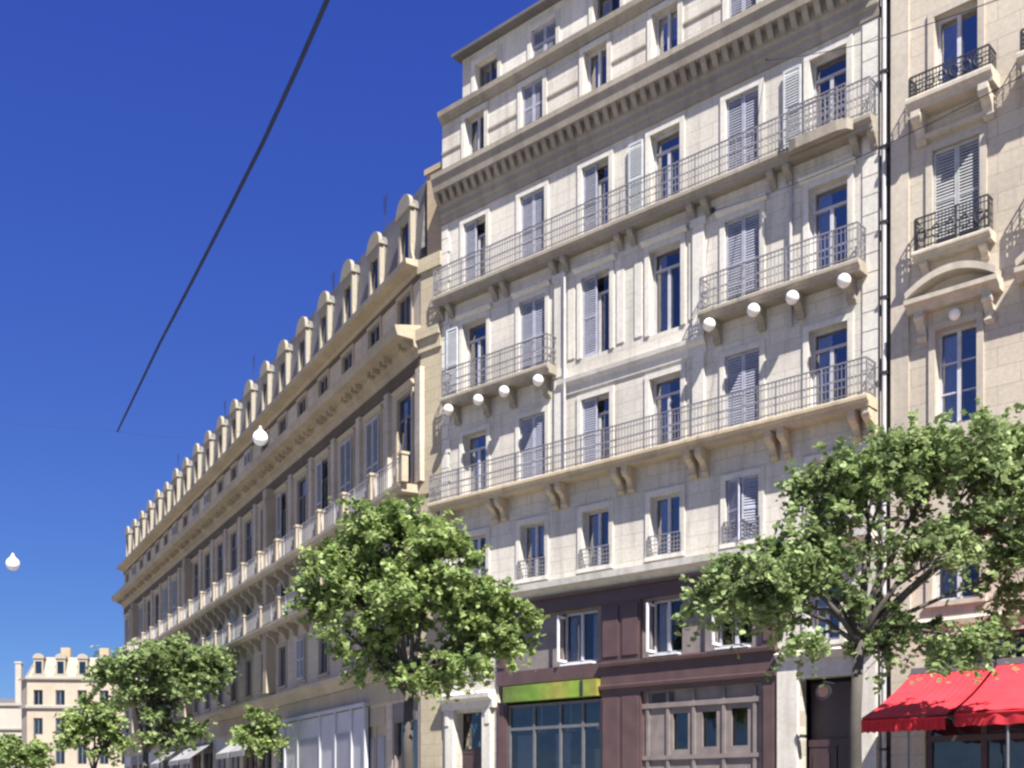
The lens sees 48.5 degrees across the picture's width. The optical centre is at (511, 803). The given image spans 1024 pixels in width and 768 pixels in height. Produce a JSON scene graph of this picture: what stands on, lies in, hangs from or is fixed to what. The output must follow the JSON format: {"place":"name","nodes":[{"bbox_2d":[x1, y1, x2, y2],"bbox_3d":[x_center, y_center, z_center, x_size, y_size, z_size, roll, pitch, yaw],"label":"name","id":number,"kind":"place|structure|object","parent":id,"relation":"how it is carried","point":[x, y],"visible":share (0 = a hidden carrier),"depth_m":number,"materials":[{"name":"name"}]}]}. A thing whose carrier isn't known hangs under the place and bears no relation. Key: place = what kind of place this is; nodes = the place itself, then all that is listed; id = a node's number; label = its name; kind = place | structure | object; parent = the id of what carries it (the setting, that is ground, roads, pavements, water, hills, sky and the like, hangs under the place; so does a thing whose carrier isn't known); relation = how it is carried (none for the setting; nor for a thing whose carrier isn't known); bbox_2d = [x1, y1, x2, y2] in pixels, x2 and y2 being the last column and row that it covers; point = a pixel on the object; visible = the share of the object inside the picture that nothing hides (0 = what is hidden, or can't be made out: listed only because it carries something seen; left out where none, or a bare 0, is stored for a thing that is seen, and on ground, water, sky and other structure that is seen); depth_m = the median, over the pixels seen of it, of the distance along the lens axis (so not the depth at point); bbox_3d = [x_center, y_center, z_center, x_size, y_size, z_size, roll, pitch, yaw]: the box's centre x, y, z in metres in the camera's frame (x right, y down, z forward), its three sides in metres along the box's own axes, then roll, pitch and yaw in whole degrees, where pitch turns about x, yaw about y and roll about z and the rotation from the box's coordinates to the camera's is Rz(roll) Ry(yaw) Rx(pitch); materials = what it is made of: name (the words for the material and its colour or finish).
{"place":"outdoors","nodes":[
{"label":"outdoors","id":0,"kind":"place"},
{"bbox_2d":[0,552,19,570],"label":"hanging street lamp","id":1,"kind":"object","parent":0,"point":[12,563],"visible":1,"depth_m":28.89,"materials":[{"name":"white glass"}]},
{"bbox_2d":[0,0,538,697],"label":"sky","id":2,"kind":"structure","parent":0,"point":[130,130],"materials":[{"name":"blue"}]},
{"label":"pavement","id":3,"kind":"structure","parent":0,"visible":0},
{"bbox_2d":[19,648,123,767],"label":"town house","id":4,"kind":"structure","parent":3,"relation":"on","point":[51,686],"depth_m":150.44,"materials":[{"name":"paint"}]},
{"bbox_2d":[34,718,42,734],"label":"window","id":5,"kind":"structure","parent":4,"relation":"in","point":[35,719],"depth_m":150.52,"materials":[{"name":"grey paint"}]},
{"bbox_2d":[52,691,141,767],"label":"street tree","id":6,"kind":"object","parent":3,"relation":"on","point":[76,725],"visible":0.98,"depth_m":71.42,"materials":[{"name":"green plant"}]},
{"bbox_2d":[79,631,241,767],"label":"street tree","id":7,"kind":"object","parent":3,"relation":"on","point":[184,666],"visible":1,"depth_m":61.28,"materials":[{"name":"green plant"}]},
{"bbox_2d":[225,702,294,767],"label":"street tree","id":8,"kind":"object","parent":3,"relation":"on","point":[249,737],"visible":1,"depth_m":53.71,"materials":[{"name":"green plant"}]},
{"bbox_2d":[111,161,600,767],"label":"apartment building","id":9,"kind":"structure","parent":3,"relation":"on","point":[343,393],"depth_m":53.65,"materials":[{"name":"grey stone"}]},
{"bbox_2d":[124,613,127,649],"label":"window","id":10,"kind":"structure","parent":9,"relation":"in","point":[126,615],"depth_m":95.73,"materials":[{"name":"grey paint"}]},
{"bbox_2d":[137,601,142,644],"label":"window","id":11,"kind":"structure","parent":9,"relation":"in","point":[140,604],"depth_m":90.30,"materials":[{"name":"grey paint"}]},
{"bbox_2d":[145,594,150,638],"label":"window","id":12,"kind":"structure","parent":9,"relation":"in","point":[148,598],"depth_m":88.12,"materials":[{"name":"grey paint"}]},
{"bbox_2d":[153,588,158,635],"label":"window","id":13,"kind":"structure","parent":9,"relation":"in","point":[156,591],"depth_m":85.41,"materials":[{"name":"grey paint"}]},
{"bbox_2d":[161,580,167,630],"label":"window","id":14,"kind":"structure","parent":9,"relation":"in","point":[165,585],"depth_m":82.04,"materials":[{"name":"grey paint"}]},
{"bbox_2d":[170,572,176,625],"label":"window","id":15,"kind":"structure","parent":9,"relation":"in","point":[174,577],"depth_m":79.38,"materials":[{"name":"grey paint"}]},
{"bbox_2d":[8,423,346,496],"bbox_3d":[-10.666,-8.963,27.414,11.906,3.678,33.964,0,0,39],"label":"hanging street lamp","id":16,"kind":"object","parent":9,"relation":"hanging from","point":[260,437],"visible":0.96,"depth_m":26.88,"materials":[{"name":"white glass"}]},
{"bbox_2d":[116,0,329,431],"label":"overhead cable","id":17,"kind":"object","parent":16,"relation":"attached to","point":[286,90],"visible":1,"depth_m":12.83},
{"bbox_2d":[182,510,187,528],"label":"window","id":18,"kind":"structure","parent":9,"relation":"in","point":[184,518],"depth_m":77.09,"materials":[{"name":"grey paint"}]},
{"bbox_2d":[190,555,198,612],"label":"window","id":19,"kind":"structure","parent":9,"relation":"in","point":[196,559],"depth_m":74.05,"materials":[{"name":"grey paint"}]},
{"bbox_2d":[192,499,198,518],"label":"window","id":20,"kind":"structure","parent":9,"relation":"in","point":[195,507],"depth_m":73.72,"materials":[{"name":"grey paint"}]},
{"bbox_2d":[202,545,210,605],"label":"window","id":21,"kind":"structure","parent":9,"relation":"in","point":[207,550],"depth_m":71.42,"materials":[{"name":"grey paint"}]},
{"bbox_2d":[204,689,210,711],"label":"window","id":22,"kind":"structure","parent":9,"relation":"in","point":[208,694],"depth_m":71.07,"materials":[{"name":"grey paint"}]},
{"bbox_2d":[204,488,210,507],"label":"window","id":23,"kind":"structure","parent":9,"relation":"in","point":[207,495],"depth_m":70.95,"materials":[{"name":"grey paint"}]},
{"bbox_2d":[214,535,223,593],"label":"window","id":24,"kind":"structure","parent":9,"relation":"in","point":[220,539],"depth_m":68.35,"materials":[{"name":"grey paint"}]},
{"bbox_2d":[216,673,223,707],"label":"window","id":25,"kind":"structure","parent":9,"relation":"in","point":[221,693],"depth_m":68.35,"materials":[{"name":"grey glass"}]},
{"bbox_2d":[216,475,223,495],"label":"window","id":26,"kind":"structure","parent":9,"relation":"in","point":[221,478],"depth_m":68.33,"materials":[{"name":"grey paint"}]},
{"bbox_2d":[217,617,223,644],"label":"window","id":27,"kind":"structure","parent":9,"relation":"in","point":[221,626],"depth_m":68.74,"materials":[{"name":"grey paint"}]},
{"bbox_2d":[227,523,237,587],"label":"window","id":28,"kind":"structure","parent":9,"relation":"in","point":[233,551],"depth_m":65.60,"materials":[{"name":"grey paint"}]},
{"bbox_2d":[229,662,237,703],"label":"window","id":29,"kind":"structure","parent":9,"relation":"in","point":[233,687],"depth_m":65.60,"materials":[{"name":"grey paint"}]},
{"bbox_2d":[230,460,237,482],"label":"window","id":30,"kind":"structure","parent":9,"relation":"in","point":[234,471],"depth_m":65.60,"materials":[{"name":"grey paint"}]},
{"bbox_2d":[241,511,252,577],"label":"window","id":31,"kind":"structure","parent":9,"relation":"in","point":[249,516],"depth_m":62.78,"materials":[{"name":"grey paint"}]},
{"bbox_2d":[244,656,252,699],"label":"window","id":32,"kind":"structure","parent":9,"relation":"in","point":[249,682],"depth_m":62.87,"materials":[{"name":"grey glass"}]},
{"bbox_2d":[244,445,252,468],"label":"window","id":33,"kind":"structure","parent":9,"relation":"in","point":[249,456],"depth_m":62.63,"materials":[{"name":"grey paint"}]},
{"bbox_2d":[257,502,262,550],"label":"window","id":34,"kind":"structure","parent":9,"relation":"in","point":[259,505],"depth_m":60.62,"materials":[{"name":"grey paint"}]},
{"bbox_2d":[259,651,263,694],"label":"window","id":35,"kind":"structure","parent":9,"relation":"in","point":[261,653],"depth_m":60.52,"materials":[{"name":"grey paint"}]},
{"bbox_2d":[274,482,287,554],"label":"window","id":36,"kind":"structure","parent":9,"relation":"in","point":[283,488],"depth_m":57.27,"materials":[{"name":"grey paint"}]},
{"bbox_2d":[277,641,286,689],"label":"window","id":37,"kind":"structure","parent":9,"relation":"in","point":[284,645],"depth_m":57.29,"materials":[{"name":"grey paint"}]},
{"bbox_2d":[277,581,286,610],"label":"window","id":38,"kind":"structure","parent":9,"relation":"in","point":[279,587],"depth_m":57.45,"materials":[{"name":"grey paint"}]},
{"bbox_2d":[277,410,287,436],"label":"window","id":39,"kind":"structure","parent":9,"relation":"in","point":[285,424],"depth_m":57.33,"materials":[{"name":"grey paint"}]},
{"bbox_2d":[293,466,307,541],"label":"window","id":40,"kind":"structure","parent":9,"relation":"in","point":[303,472],"depth_m":54.77,"materials":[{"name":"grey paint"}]},
{"bbox_2d":[296,633,306,684],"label":"window","id":41,"kind":"structure","parent":9,"relation":"in","point":[303,658],"depth_m":54.34,"materials":[{"name":"grey paint"}]},
{"bbox_2d":[296,390,307,418],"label":"window","id":42,"kind":"structure","parent":9,"relation":"in","point":[305,401],"depth_m":54.53,"materials":[{"name":"grey paint"}]},
{"bbox_2d":[314,447,329,528],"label":"window","id":43,"kind":"structure","parent":9,"relation":"in","point":[325,454],"depth_m":51.78,"materials":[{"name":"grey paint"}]},
{"bbox_2d":[316,624,328,677],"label":"window","id":44,"kind":"structure","parent":9,"relation":"in","point":[326,658],"depth_m":51.88,"materials":[{"name":"grey paint"}]},
{"bbox_2d":[317,368,329,398],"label":"window","id":45,"kind":"structure","parent":9,"relation":"in","point":[326,380],"depth_m":51.79,"materials":[{"name":"grey paint"}]},
{"bbox_2d":[337,427,354,511],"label":"window","id":46,"kind":"structure","parent":9,"relation":"in","point":[349,435],"depth_m":48.76,"materials":[{"name":"grey paint"}]},
{"bbox_2d":[340,614,353,670],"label":"window","id":47,"kind":"structure","parent":9,"relation":"in","point":[346,667],"depth_m":49.02,"materials":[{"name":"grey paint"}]},
{"bbox_2d":[340,343,353,376],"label":"window","id":48,"kind":"structure","parent":9,"relation":"in","point":[350,360],"depth_m":49.13,"materials":[{"name":"grey paint"}]},
{"bbox_2d":[362,404,382,498],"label":"window","id":49,"kind":"structure","parent":9,"relation":"in","point":[371,420],"depth_m":46.15,"materials":[{"name":"grey paint"}]},
{"bbox_2d":[366,315,381,351],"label":"window","id":50,"kind":"structure","parent":9,"relation":"in","point":[379,320],"depth_m":46.34,"materials":[{"name":"grey paint"}]},
{"bbox_2d":[391,378,414,483],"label":"window","id":51,"kind":"structure","parent":9,"relation":"in","point":[408,386],"depth_m":43.86,"materials":[{"name":"grey paint"}]},
{"bbox_2d":[396,284,412,324],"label":"window","id":52,"kind":"structure","parent":9,"relation":"in","point":[408,305],"depth_m":43.55,"materials":[{"name":"grey paint"}]},
{"bbox_2d":[282,491,549,767],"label":"street tree","id":53,"kind":"object","parent":3,"relation":"on","point":[421,575],"visible":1,"depth_m":30.59,"materials":[{"name":"green plant"}]},
{"bbox_2d":[427,0,890,767],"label":"apartment building","id":54,"kind":"structure","parent":3,"relation":"on","point":[657,376],"depth_m":35.35,"materials":[{"name":"stone"}]},
{"bbox_2d":[446,303,491,394],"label":"window","id":55,"kind":"structure","parent":54,"relation":"in","point":[482,311],"depth_m":40.66,"materials":[{"name":"white paint"}]},
{"bbox_2d":[462,713,481,767],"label":"entrance door","id":56,"kind":"structure","parent":54,"relation":"in","point":[472,723],"depth_m":40.84,"materials":[{"name":"brown glass"}]},
{"bbox_2d":[461,101,487,158],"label":"window","id":57,"kind":"structure","parent":54,"relation":"in","point":[478,128],"depth_m":40.51,"materials":[{"name":"white paint"}]},
{"bbox_2d":[460,527,489,578],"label":"window","id":58,"kind":"structure","parent":54,"relation":"in","point":[478,544],"depth_m":40.07,"materials":[{"name":"white paint"}]},
{"bbox_2d":[459,423,490,494],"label":"window","id":59,"kind":"structure","parent":54,"relation":"in","point":[477,452],"depth_m":40.66,"materials":[{"name":"white paint"}]},
{"bbox_2d":[460,207,489,283],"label":"window","id":60,"kind":"structure","parent":54,"relation":"in","point":[486,212],"depth_m":40.48,"materials":[{"name":"white paint"}]},
{"bbox_2d":[471,44,501,92],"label":"window","id":61,"kind":"structure","parent":54,"relation":"in","point":[498,49],"depth_m":40.91,"materials":[{"name":"grey paint"}]},
{"bbox_2d":[511,279,551,371],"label":"window","id":62,"kind":"structure","parent":54,"relation":"in","point":[543,287],"depth_m":38.56,"materials":[{"name":"white paint"}]},
{"bbox_2d":[515,514,548,583],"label":"window","id":63,"kind":"structure","parent":54,"relation":"in","point":[537,538],"depth_m":38.70,"materials":[{"name":"white paint"}]},
{"bbox_2d":[517,68,546,129],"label":"window","id":64,"kind":"structure","parent":54,"relation":"in","point":[535,88],"depth_m":38.59,"materials":[{"name":"white paint"}]},
{"bbox_2d":[515,405,549,480],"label":"window","id":65,"kind":"structure","parent":54,"relation":"in","point":[534,434],"depth_m":38.56,"materials":[{"name":"white paint"}]},
{"bbox_2d":[516,179,548,261],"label":"window","id":66,"kind":"structure","parent":54,"relation":"in","point":[532,198],"depth_m":38.56,"materials":[{"name":"white paint"}]},
{"bbox_2d":[527,9,559,59],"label":"window","id":67,"kind":"structure","parent":54,"relation":"in","point":[547,32],"depth_m":39.05,"materials":[{"name":"grey paint"}]},
{"bbox_2d":[508,698,600,767],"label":"shop window","id":68,"kind":"structure","parent":54,"relation":"in","point":[527,744],"depth_m":38.47,"materials":[{"name":"grey paint"}]},
{"bbox_2d":[557,610,596,666],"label":"window","id":69,"kind":"structure","parent":54,"relation":"in","point":[574,620],"depth_m":37.57,"materials":[{"name":"white paint"}]},
{"bbox_2d":[572,253,616,359],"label":"window","id":70,"kind":"structure","parent":54,"relation":"in","point":[606,262],"depth_m":36.89,"materials":[{"name":"white paint"}]},
{"bbox_2d":[576,500,613,573],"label":"window","id":71,"kind":"structure","parent":54,"relation":"in","point":[596,520],"depth_m":36.91,"materials":[{"name":"white paint"}]},
{"bbox_2d":[577,385,613,465],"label":"window","id":72,"kind":"structure","parent":54,"relation":"in","point":[597,416],"depth_m":36.90,"materials":[{"name":"white paint"}]},
{"bbox_2d":[577,148,613,235],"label":"window","id":73,"kind":"structure","parent":54,"relation":"in","point":[581,174],"depth_m":36.90,"materials":[{"name":"white paint"}]},
{"bbox_2d":[579,31,611,96],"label":"window","id":74,"kind":"structure","parent":54,"relation":"in","point":[598,62],"depth_m":36.98,"materials":[{"name":"white paint"}]},
{"bbox_2d":[589,0,624,24],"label":"window","id":75,"kind":"structure","parent":54,"relation":"in","point":[608,6],"depth_m":37.57,"materials":[{"name":"grey paint"}]},
{"bbox_2d":[628,114,684,213],"bbox_3d":[4.547,-19.610,35.215,2.045,2.520,0.410,0,0,42],"label":"window","id":76,"kind":"structure","parent":54,"relation":"in","point":[680,119],"depth_m":35.30,"materials":[{"name":"white paint"}]},
{"bbox_2d":[640,224,687,336],"bbox_3d":[4.812,-16.000,35.057,1.670,2.960,0.668,0,0,42],"label":"window","id":77,"kind":"structure","parent":54,"relation":"in","point":[677,234],"depth_m":35.27,"materials":[{"name":"white paint"}]},
{"bbox_2d":[646,598,681,656],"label":"window","id":78,"kind":"structure","parent":54,"relation":"in","point":[665,610],"depth_m":35.42,"materials":[{"name":"white paint"}]},
{"bbox_2d":[644,484,684,561],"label":"window","id":79,"kind":"structure","parent":54,"relation":"in","point":[663,505],"depth_m":35.15,"materials":[{"name":"white paint"}]},
{"bbox_2d":[644,363,685,448],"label":"window","id":80,"kind":"structure","parent":54,"relation":"in","point":[665,397],"depth_m":35.31,"materials":[{"name":"white paint"}]},
{"bbox_2d":[647,0,682,60],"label":"window","id":81,"kind":"structure","parent":54,"relation":"in","point":[672,26],"depth_m":35.15,"materials":[{"name":"white paint"}]},
{"bbox_2d":[642,682,760,767],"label":"panelled door","id":82,"kind":"structure","parent":54,"relation":"in","point":[659,707],"depth_m":34.17,"materials":[{"name":"grey paint"}]},
{"bbox_2d":[712,615,751,649],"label":"window","id":83,"kind":"structure","parent":54,"relation":"in","point":[737,638],"depth_m":33.51,"materials":[{"name":"white paint"}]},
{"bbox_2d":[714,192,767,303],"bbox_3d":[6.756,-16.000,33.192,1.670,2.960,0.480,0,0,42],"label":"window","id":84,"kind":"structure","parent":54,"relation":"in","point":[726,243],"depth_m":33.20,"materials":[{"name":"white paint"}]},
{"bbox_2d":[719,466,764,548],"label":"window","id":85,"kind":"structure","parent":54,"relation":"in","point":[747,476],"depth_m":33.07,"materials":[{"name":"white paint"}]},
{"bbox_2d":[719,339,764,429],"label":"window","id":86,"kind":"structure","parent":54,"relation":"in","point":[726,376],"depth_m":33.20,"materials":[{"name":"white paint"}]},
{"bbox_2d":[722,0,761,21],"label":"window","id":87,"kind":"structure","parent":54,"relation":"in","point":[745,4],"depth_m":33.44,"materials":[{"name":"white paint"}]},
{"bbox_2d":[720,76,764,174],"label":"window","id":88,"kind":"structure","parent":54,"relation":"in","point":[760,82],"depth_m":33.20,"materials":[{"name":"white paint"}]},
{"bbox_2d":[783,34,852,147],"bbox_3d":[8.559,-19.610,31.629,2.045,2.520,0.410,0,0,42],"label":"window","id":89,"kind":"structure","parent":54,"relation":"in","point":[848,40],"depth_m":31.70,"materials":[{"name":"white paint"}]},
{"bbox_2d":[802,573,845,644],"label":"window","id":90,"kind":"structure","parent":54,"relation":"in","point":[834,640],"depth_m":31.76,"materials":[{"name":"white paint"}]},
{"bbox_2d":[798,157,856,275],"bbox_3d":[8.824,-16.000,31.469,1.670,2.960,0.668,0,0,42],"label":"window","id":91,"kind":"structure","parent":54,"relation":"in","point":[826,211],"depth_m":31.71,"materials":[{"name":"white paint"}]},
{"bbox_2d":[804,449,852,529],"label":"window","id":92,"kind":"structure","parent":54,"relation":"in","point":[807,460],"depth_m":31.64,"materials":[{"name":"white paint"}]},
{"bbox_2d":[803,312,853,408],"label":"window","id":93,"kind":"structure","parent":54,"relation":"in","point":[826,352],"depth_m":31.72,"materials":[{"name":"white paint"}]},
{"bbox_2d":[809,681,850,767],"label":"side door","id":94,"kind":"structure","parent":54,"relation":"in","point":[829,744],"depth_m":31.90,"materials":[{"name":"brown wood"}]},
{"bbox_2d":[711,75,1023,213],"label":"overhead wire","id":95,"kind":"object","parent":54,"relation":"attached to","point":[713,210],"visible":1,"depth_m":24.57,"materials":[{"name":"metal"}]},
{"bbox_2d":[765,0,995,60],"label":"overhead wire","id":96,"kind":"object","parent":54,"relation":"attached to","point":[891,35],"visible":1,"depth_m":24.73,"materials":[{"name":"metal"}]},
{"bbox_2d":[880,0,889,767],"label":"drainpipe","id":97,"kind":"object","parent":54,"relation":"attached to","point":[884,222],"visible":0.75,"depth_m":30.18,"materials":[{"name":"metal"}]},
{"bbox_2d":[670,398,1023,767],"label":"street tree","id":98,"kind":"object","parent":3,"relation":"on","point":[779,582],"visible":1,"depth_m":22.65,"materials":[{"name":"green plant"}]},
{"bbox_2d":[890,0,1023,767],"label":"apartment building","id":99,"kind":"structure","parent":3,"relation":"on","point":[957,261],"depth_m":29.18,"materials":[{"name":"beige stone"}]},
{"bbox_2d":[861,662,993,767],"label":"awning","id":100,"kind":"object","parent":99,"relation":"attached to","point":[906,705],"visible":0.93,"depth_m":27.51,"materials":[{"name":"red fabric"}]},
{"bbox_2d":[928,310,983,427],"bbox_3d":[11.475,-11.035,29.187,1.390,2.670,0.540,0,0,42],"label":"window","id":101,"kind":"structure","parent":99,"relation":"in","point":[952,365],"depth_m":29.36,"materials":[{"name":"white paint"}]},
{"bbox_2d":[927,0,984,89],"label":"window","id":102,"kind":"structure","parent":99,"relation":"in","point":[952,35],"depth_m":29.37,"materials":[{"name":"white paint"}]},
{"bbox_2d":[925,510,986,607],"bbox_3d":[11.459,-6.270,29.169,1.540,2.400,0.588,0,0,42],"label":"window","id":103,"kind":"structure","parent":99,"relation":"in","point":[955,599],"depth_m":29.39,"materials":[{"name":"white paint"}]},
{"bbox_2d":[926,124,986,247],"bbox_3d":[11.413,-15.635,29.116,1.540,2.770,0.352,0,0,42],"label":"window","id":104,"kind":"structure","parent":99,"relation":"in","point":[980,141],"depth_m":29.05,"materials":[{"name":"white paint"}]},
{"bbox_2d":[954,656,1023,767],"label":"awning","id":105,"kind":"object","parent":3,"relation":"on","point":[992,700],"visible":0.98,"depth_m":26.13,"materials":[{"name":"red fabric"}]},
{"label":"road","id":106,"kind":"structure","parent":0,"visible":0},
{"bbox_2d":[0,732,61,767],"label":"street tree","id":107,"kind":"object","parent":106,"relation":"on","point":[13,750],"visible":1,"depth_m":84.19,"materials":[{"name":"green plant"}]},
{"label":"ground","id":108,"kind":"structure","parent":0,"visible":0},
{"bbox_2d":[0,661,23,767],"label":"town house","id":109,"kind":"structure","parent":108,"relation":"on","point":[10,717],"depth_m":180.36,"materials":[{"name":"paint"}]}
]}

